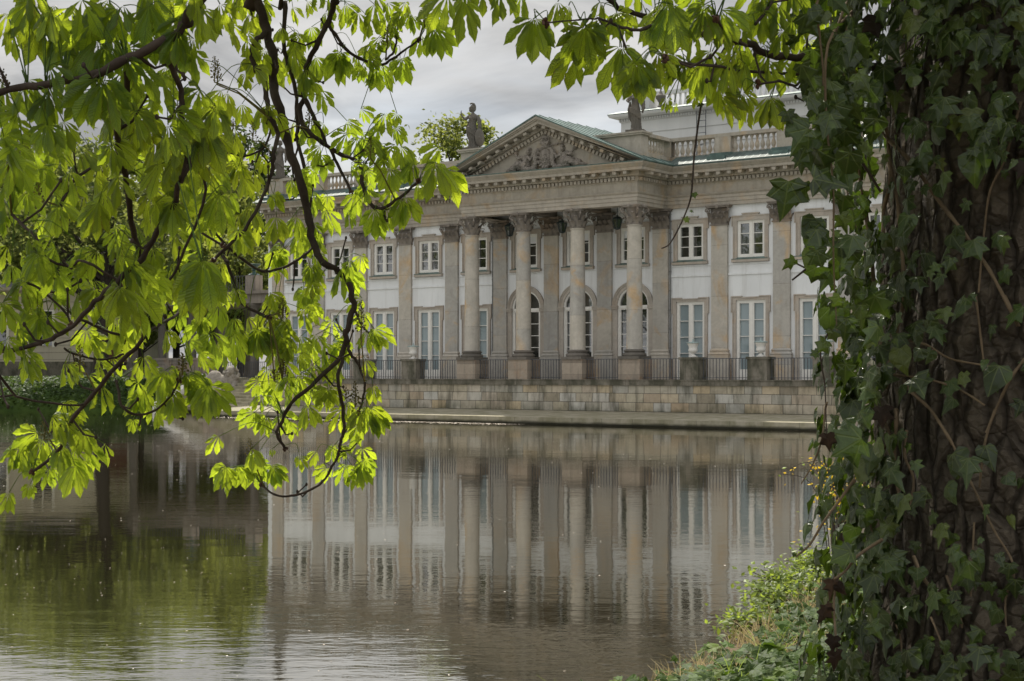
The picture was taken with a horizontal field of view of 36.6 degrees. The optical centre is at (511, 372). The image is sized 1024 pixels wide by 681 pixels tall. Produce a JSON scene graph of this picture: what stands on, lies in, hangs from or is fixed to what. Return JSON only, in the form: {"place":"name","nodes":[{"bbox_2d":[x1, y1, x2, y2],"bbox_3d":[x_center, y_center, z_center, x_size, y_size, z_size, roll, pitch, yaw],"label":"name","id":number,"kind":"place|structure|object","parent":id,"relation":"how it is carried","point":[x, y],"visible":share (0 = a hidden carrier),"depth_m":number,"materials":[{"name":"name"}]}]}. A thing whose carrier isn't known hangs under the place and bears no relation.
{"place":"outdoors","nodes":[
{"label":"outdoors","id":0,"kind":"place"},
{"bbox_2d":[0,372,828,668],"bbox_3d":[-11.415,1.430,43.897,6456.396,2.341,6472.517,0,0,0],"label":"ground","id":1,"kind":"structure","parent":0,"point":[26,408],"depth_m":81.25,"materials":[{"name":"green plant"}]},
{"bbox_2d":[0,212,23,296],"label":"tree","id":2,"kind":"object","parent":1,"relation":"on","point":[2,271],"visible":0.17,"depth_m":90.81,"materials":[{"name":"green plant"}]},
{"bbox_2d":[0,140,83,278],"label":"tree","id":3,"kind":"object","parent":1,"relation":"on","point":[17,266],"visible":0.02,"depth_m":106.28,"materials":[{"name":"green plant"}]},
{"bbox_2d":[0,155,140,282],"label":"tree","id":4,"kind":"object","parent":1,"relation":"on","point":[17,258],"visible":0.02,"depth_m":103.11,"materials":[{"name":"green plant"}]},
{"bbox_2d":[0,279,168,375],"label":"pavilion","id":5,"kind":"structure","parent":1,"relation":"on","point":[53,356],"depth_m":99.02,"materials":[{"name":"beige paint"}]},
{"bbox_2d":[0,310,8,346],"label":"window","id":6,"kind":"structure","parent":5,"relation":"in","point":[5,334],"depth_m":99.22,"materials":[{"name":"white glass"}]},
{"bbox_2d":[40,310,54,346],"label":"window","id":7,"kind":"structure","parent":5,"relation":"in","point":[51,312],"depth_m":99.01,"materials":[{"name":"white glass"}]},
{"bbox_2d":[109,322,128,375],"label":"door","id":8,"kind":"structure","parent":5,"relation":"in","point":[127,360],"depth_m":98.67,"materials":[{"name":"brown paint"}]},
{"bbox_2d":[0,375,173,408],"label":"ground cover","id":9,"kind":"object","parent":1,"relation":"on","point":[55,384],"visible":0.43,"depth_m":82.95,"materials":[{"name":"green plant"}]},
{"bbox_2d":[66,151,137,216],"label":"tree","id":10,"kind":"object","parent":1,"relation":"on","point":[122,178],"depth_m":111.21,"materials":[{"name":"green plant"}]},
{"bbox_2d":[0,127,208,378],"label":"tree","id":11,"kind":"object","parent":1,"relation":"on","point":[66,251],"visible":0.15,"depth_m":86.49,"materials":[{"name":"green plant"}]},
{"bbox_2d":[89,222,205,375],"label":"tree","id":12,"kind":"object","parent":1,"relation":"on","point":[153,337],"visible":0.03,"depth_m":99.79,"materials":[{"name":"green plant"}]},
{"bbox_2d":[117,189,237,357],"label":"tree","id":13,"kind":"object","parent":1,"relation":"on","point":[176,352],"visible":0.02,"depth_m":102.89,"materials":[{"name":"green plant"}]},
{"bbox_2d":[153,358,217,384],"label":"wall","id":14,"kind":"structure","parent":1,"relation":"on","point":[165,363],"depth_m":84.94,"materials":[{"name":"stone"}]},
{"bbox_2d":[124,147,268,335],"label":"tree","id":15,"kind":"object","parent":1,"relation":"on","point":[243,200],"visible":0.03,"depth_m":108.58,"materials":[{"name":"green plant"}]},
{"bbox_2d":[127,275,267,382],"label":"gallery","id":16,"kind":"object","parent":1,"relation":"on","point":[258,294],"visible":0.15,"depth_m":84.48,"materials":[{"name":"stone"}]},
{"bbox_2d":[227,276,242,290],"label":"roof railing","id":17,"kind":"object","parent":16,"relation":"on","point":[239,283],"visible":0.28,"depth_m":83.79,"materials":[{"name":"grey stone"}]},
{"bbox_2d":[228,362,266,377],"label":"iron railing","id":18,"kind":"object","parent":16,"relation":"on","point":[244,376],"visible":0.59,"depth_m":82.70,"materials":[{"name":"black metal"}]},
{"bbox_2d":[247,263,260,274],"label":"bronze urn","id":19,"kind":"object","parent":16,"relation":"on","point":[253,269],"visible":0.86,"depth_m":83.00,"materials":[{"name":"green metal"}]},
{"bbox_2d":[197,233,267,375],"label":"tree","id":20,"kind":"object","parent":1,"relation":"on","point":[244,269],"visible":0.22,"depth_m":98.92,"materials":[{"name":"green plant"}]},
{"bbox_2d":[209,125,291,373],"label":"tree","id":21,"kind":"object","parent":1,"relation":"on","point":[255,145],"visible":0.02,"depth_m":121.82,"materials":[{"name":"green plant"}]},
{"bbox_2d":[404,108,502,175],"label":"tree","id":22,"kind":"object","parent":1,"relation":"on","point":[451,143],"visible":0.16,"depth_m":116.57,"materials":[{"name":"green plant"}]},
{"bbox_2d":[0,0,1023,680],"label":"chestnut tree","id":23,"kind":"object","parent":1,"relation":"on","point":[186,152],"visible":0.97,"depth_m":4.64,"materials":[{"name":"green plant"}]},
{"bbox_2d":[661,0,1023,680],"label":"ivy","id":24,"kind":"object","parent":23,"relation":"attached to","point":[837,89],"visible":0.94,"depth_m":4.49,"materials":[{"name":"green plant"}]},
{"bbox_2d":[216,356,842,430],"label":"terrace wall","id":25,"kind":"structure","parent":1,"relation":"on","point":[758,399],"depth_m":62.62,"materials":[{"name":"stone"}]},
{"bbox_2d":[152,374,258,412],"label":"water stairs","id":26,"kind":"structure","parent":25,"relation":"attached to","point":[242,398],"depth_m":77.36,"materials":[{"name":"stone"}]},
{"bbox_2d":[207,366,239,394],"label":"lion statue","id":27,"kind":"object","parent":26,"relation":"on","point":[230,376],"visible":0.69,"depth_m":79.07,"materials":[{"name":"stone"}]},
{"bbox_2d":[268,360,351,378],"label":"iron railing","id":28,"kind":"object","parent":25,"relation":"on","point":[330,361],"visible":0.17,"depth_m":72.76,"materials":[{"name":"black metal"}]},
{"bbox_2d":[360,344,368,358],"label":"urn","id":29,"kind":"object","parent":25,"relation":"on","point":[365,353],"visible":0.59,"depth_m":71.90,"materials":[{"name":"white stone"}]},
{"bbox_2d":[371,360,399,378],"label":"iron railing","id":30,"kind":"object","parent":25,"relation":"on","point":[388,368],"visible":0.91,"depth_m":71.17,"materials":[{"name":"black metal"}]},
{"bbox_2d":[407,343,418,358],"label":"urn","id":31,"kind":"object","parent":25,"relation":"on","point":[413,348],"visible":1,"depth_m":70.18,"materials":[{"name":"white stone"}]},
{"bbox_2d":[420,360,454,378],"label":"iron railing","id":32,"kind":"object","parent":25,"relation":"on","point":[435,369],"visible":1,"depth_m":69.52,"materials":[{"name":"black metal"}]},
{"bbox_2d":[480,359,507,378],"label":"iron railing","id":33,"kind":"object","parent":25,"relation":"on","point":[495,377],"visible":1,"depth_m":67.54,"materials":[{"name":"black metal"}]},
{"bbox_2d":[531,359,561,378],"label":"iron railing","id":34,"kind":"object","parent":25,"relation":"on","point":[545,377],"visible":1,"depth_m":65.98,"materials":[{"name":"black metal"}]},
{"bbox_2d":[253,76,886,379],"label":"palace","id":35,"kind":"structure","parent":25,"relation":"on","point":[468,285],"depth_m":66.01,"materials":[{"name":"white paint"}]},
{"bbox_2d":[272,140,288,178],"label":"statue","id":36,"kind":"object","parent":35,"relation":"on","point":[279,164],"visible":0.79,"depth_m":78.54,"materials":[{"name":"stone"}]},
{"bbox_2d":[285,245,310,282],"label":"window","id":37,"kind":"structure","parent":35,"relation":"in","point":[298,268],"depth_m":77.88,"materials":[{"name":"white paint"}]},
{"bbox_2d":[285,310,310,377],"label":"french door","id":38,"kind":"structure","parent":35,"relation":"in","point":[293,318],"depth_m":77.89,"materials":[{"name":"white paint"}]},
{"bbox_2d":[326,240,353,280],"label":"window","id":39,"kind":"structure","parent":35,"relation":"in","point":[334,249],"depth_m":76.17,"materials":[{"name":"white paint"}]},
{"bbox_2d":[326,309,353,377],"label":"french door","id":40,"kind":"structure","parent":35,"relation":"in","point":[331,313],"depth_m":76.04,"materials":[{"name":"white paint"}]},
{"bbox_2d":[369,237,397,278],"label":"window","id":41,"kind":"structure","parent":35,"relation":"in","point":[383,254],"depth_m":74.39,"materials":[{"name":"white paint"}]},
{"bbox_2d":[369,307,397,378],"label":"french door","id":42,"kind":"structure","parent":35,"relation":"in","point":[387,316],"depth_m":74.37,"materials":[{"name":"white paint"}]},
{"bbox_2d":[414,234,443,276],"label":"window","id":43,"kind":"structure","parent":35,"relation":"in","point":[428,247],"depth_m":72.75,"materials":[{"name":"white paint"}]},
{"bbox_2d":[414,306,443,378],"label":"french door","id":44,"kind":"structure","parent":35,"relation":"in","point":[430,339],"depth_m":72.74,"materials":[{"name":"white paint"}]},
{"bbox_2d":[460,103,483,148],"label":"statue","id":45,"kind":"object","parent":35,"relation":"on","point":[475,135],"visible":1,"depth_m":68.37,"materials":[{"name":"stone"}]},
{"bbox_2d":[460,230,491,274],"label":"window","id":46,"kind":"structure","parent":35,"relation":"in","point":[485,238],"depth_m":70.95,"materials":[{"name":"white paint"}]},
{"bbox_2d":[460,304,491,378],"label":"french door","id":47,"kind":"structure","parent":35,"relation":"in","point":[485,310],"depth_m":70.95,"materials":[{"name":"white paint"}]},
{"bbox_2d":[505,215,514,236],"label":"lantern","id":48,"kind":"object","parent":35,"relation":"hanging from","point":[509,228],"visible":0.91,"depth_m":68.29,"materials":[{"name":"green metal"}]},
{"bbox_2d":[505,286,544,358],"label":"arched door","id":49,"kind":"structure","parent":35,"relation":"in","point":[537,301],"depth_m":69.37,"materials":[{"name":"white paint"}]},
{"bbox_2d":[509,227,541,272],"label":"window","id":50,"kind":"structure","parent":35,"relation":"in","point":[536,234],"depth_m":69.30,"materials":[{"name":"white paint"}]},
{"bbox_2d":[557,212,566,232],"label":"lantern","id":51,"kind":"object","parent":35,"relation":"hanging from","point":[562,224],"visible":0.94,"depth_m":66.64,"materials":[{"name":"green metal"}]},
{"bbox_2d":[556,285,597,378],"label":"arched door","id":52,"kind":"structure","parent":35,"relation":"in","point":[591,306],"depth_m":67.73,"materials":[{"name":"white paint"}]},
{"bbox_2d":[561,225,594,269],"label":"window","id":53,"kind":"structure","parent":35,"relation":"in","point":[589,229],"depth_m":67.68,"materials":[{"name":"white paint"}]},
{"bbox_2d":[612,208,622,229],"bbox_3d":[4.429,-6.575,65.114,0.520,1.170,0.450,0,0,36],"label":"lantern","id":54,"kind":"object","parent":35,"relation":"hanging from","point":[617,221],"visible":0.96,"depth_m":65.00,"materials":[{"name":"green metal"}]},
{"bbox_2d":[610,282,653,378],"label":"arched door","id":55,"kind":"structure","parent":35,"relation":"in","point":[618,308],"depth_m":66.52,"materials":[{"name":"white paint"}]},
{"bbox_2d":[615,221,650,267],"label":"window","id":56,"kind":"structure","parent":35,"relation":"in","point":[621,234],"depth_m":66.40,"materials":[{"name":"white paint"}]},
{"bbox_2d":[625,95,645,131],"bbox_3d":[5.085,-10.823,63.578,0.789,1.965,0.622,0,0,16],"label":"statue","id":57,"kind":"object","parent":35,"relation":"on","point":[634,113],"visible":0.78,"depth_m":63.44,"materials":[{"name":"stone"}]},
{"bbox_2d":[671,216,708,264],"bbox_3d":[7.436,-5.485,64.492,1.720,1.990,0.285,0,0,36],"label":"window","id":58,"kind":"structure","parent":35,"relation":"in","point":[690,241],"depth_m":64.50,"materials":[{"name":"white paint"}]},
{"bbox_2d":[671,297,708,379],"bbox_3d":[7.458,-1.405,64.521,1.760,3.410,0.230,0,0,36],"label":"french door","id":59,"kind":"structure","parent":35,"relation":"in","point":[690,317],"depth_m":64.55,"materials":[{"name":"white paint"}]},
{"bbox_2d":[731,212,769,261],"bbox_3d":[9.701,-5.485,62.846,1.720,1.990,0.285,0,0,36],"label":"window","id":60,"kind":"structure","parent":35,"relation":"in","point":[753,227],"depth_m":62.85,"materials":[{"name":"white paint"}]},
{"bbox_2d":[731,295,770,379],"bbox_3d":[9.723,-1.405,62.875,1.760,3.410,0.230,0,0,36],"label":"french door","id":61,"kind":"structure","parent":35,"relation":"in","point":[752,315],"depth_m":63.01,"materials":[{"name":"white paint"}]},
{"bbox_2d":[794,208,832,259],"bbox_3d":[11.966,-5.485,61.200,1.720,1.990,0.285,0,0,36],"label":"window","id":62,"kind":"structure","parent":35,"relation":"in","point":[827,215],"depth_m":61.28,"materials":[{"name":"white paint"}]},
{"bbox_2d":[794,293,833,379],"bbox_3d":[11.989,-1.405,61.229,1.760,3.410,0.230,0,0,36],"label":"french door","id":63,"kind":"structure","parent":35,"relation":"in","point":[808,331],"depth_m":61.53,"materials":[{"name":"white paint"}]},
{"bbox_2d":[860,204,881,255],"bbox_3d":[14.234,-5.485,59.550,1.720,1.990,0.285,0,0,36],"label":"window","id":64,"kind":"structure","parent":35,"relation":"in","point":[871,215],"depth_m":59.77,"materials":[{"name":"white paint"}]},
{"bbox_2d":[586,359,617,379],"bbox_3d":[3.812,-0.130,64.264,1.780,0.860,0.045,0,0,36],"label":"iron railing","id":65,"kind":"object","parent":25,"relation":"on","point":[598,377],"visible":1,"depth_m":64.26,"materials":[{"name":"black metal"}]},
{"bbox_2d":[643,358,679,379],"bbox_3d":[6.114,-0.130,62.592,1.870,0.860,0.044,0,0,36],"label":"iron railing","id":66,"kind":"object","parent":25,"relation":"on","point":[669,377],"visible":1,"depth_m":62.48,"materials":[{"name":"black metal"}]},
{"bbox_2d":[687,339,699,356],"bbox_3d":[7.228,-0.970,61.820,0.540,0.740,0.540,0,0,36],"label":"urn","id":67,"kind":"object","parent":25,"relation":"on","point":[693,346],"visible":1,"depth_m":61.68,"materials":[{"name":"white stone"}]},
{"bbox_2d":[702,358,746,379],"bbox_3d":[8.422,-0.130,60.915,2.156,0.860,0.044,0,0,36],"label":"iron railing","id":68,"kind":"object","parent":25,"relation":"on","point":[722,377],"visible":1,"depth_m":60.93,"materials":[{"name":"black metal"}]},
{"bbox_2d":[754,338,766,356],"bbox_3d":[9.651,-0.970,60.059,0.540,0.740,0.540,0,0,36],"label":"urn","id":69,"kind":"object","parent":25,"relation":"on","point":[760,346],"visible":1,"depth_m":59.91,"materials":[{"name":"white stone"}]},
{"bbox_2d":[771,357,810,379],"bbox_3d":[10.744,-0.130,59.228,1.904,0.860,0.045,0,0,36],"label":"iron railing","id":70,"kind":"object","parent":25,"relation":"on","point":[791,368],"visible":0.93,"depth_m":59.26,"materials":[{"name":"black metal"}]},
{"bbox_2d":[580,562,862,680],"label":"ground ivy","id":71,"kind":"object","parent":1,"relation":"on","point":[775,658],"visible":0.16,"depth_m":9.20,"materials":[{"name":"green plant"}]},
{"bbox_2d":[621,566,860,680],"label":"dry grass","id":72,"kind":"structure","parent":1,"relation":"on","point":[743,637],"depth_m":10.57,"materials":[{"name":"plant"}]},
{"bbox_2d":[704,593,798,641],"bbox_3d":[1.787,1.823,11.272,0.725,0.393,0.822,0,0,0],"label":"shrub","id":73,"kind":"object","parent":1,"relation":"on","point":[748,614],"visible":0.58,"depth_m":11.26,"materials":[{"name":"green plant"}]},
{"bbox_2d":[732,560,840,607],"bbox_3d":[2.525,1.864,13.376,1.042,0.499,1.034,0,0,-40],"label":"shrub","id":74,"kind":"object","parent":1,"relation":"on","point":[791,575],"visible":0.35,"depth_m":13.34,"materials":[{"name":"green plant"}]},
{"bbox_2d":[777,539,856,579],"bbox_3d":[2.937,1.855,14.477,0.948,0.539,0.968,0,0,22],"label":"shrub","id":75,"kind":"object","parent":1,"relation":"on","point":[802,559],"visible":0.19,"depth_m":14.45,"materials":[{"name":"green plant"}]},
{"bbox_2d":[778,457,869,553],"bbox_3d":[3.275,1.591,15.591,1.082,1.519,1.075,0,0,-25],"label":"forsythia bush","id":76,"kind":"object","parent":1,"relation":"on","point":[835,526],"visible":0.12,"depth_m":15.57,"materials":[{"name":"green plant"}]},
{"bbox_2d":[0,411,874,680],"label":"water","id":77,"kind":"structure","parent":0,"point":[658,539],"depth_m":17.71,"materials":[{"name":"grey liquid"}]},
{"bbox_2d":[5,417,796,674],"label":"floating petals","id":78,"kind":"object","parent":77,"relation":"on","point":[392,438],"visible":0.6,"depth_m":46.72,"materials":[{"name":"white plant"}]},
{"bbox_2d":[0,0,890,371],"label":"sky","id":79,"kind":"structure","parent":0,"point":[506,90],"materials":[{"name":"grey"}]},
{"bbox_2d":[536,585,813,680],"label":"green grass","id":80,"kind":"structure","parent":0,"point":[747,644],"depth_m":9.65,"materials":[{"name":"green plant"}]},
{"bbox_2d":[731,568,815,613],"bbox_3d":[2.157,1.833,12.303,0.758,0.520,0.822,0,0,0],"label":"shrub","id":81,"kind":"object","parent":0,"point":[774,592],"visible":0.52,"depth_m":12.27,"materials":[{"name":"green plant"}]},
{"bbox_2d":[854,355,874,431],"bbox_3d":[12.483,0.743,53.235,2.038,2.714,1.476,0,0,16],"label":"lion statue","id":82,"kind":"object","parent":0,"point":[868,364],"visible":0.06,"depth_m":53.09,"materials":[{"name":"stone"}]}
]}

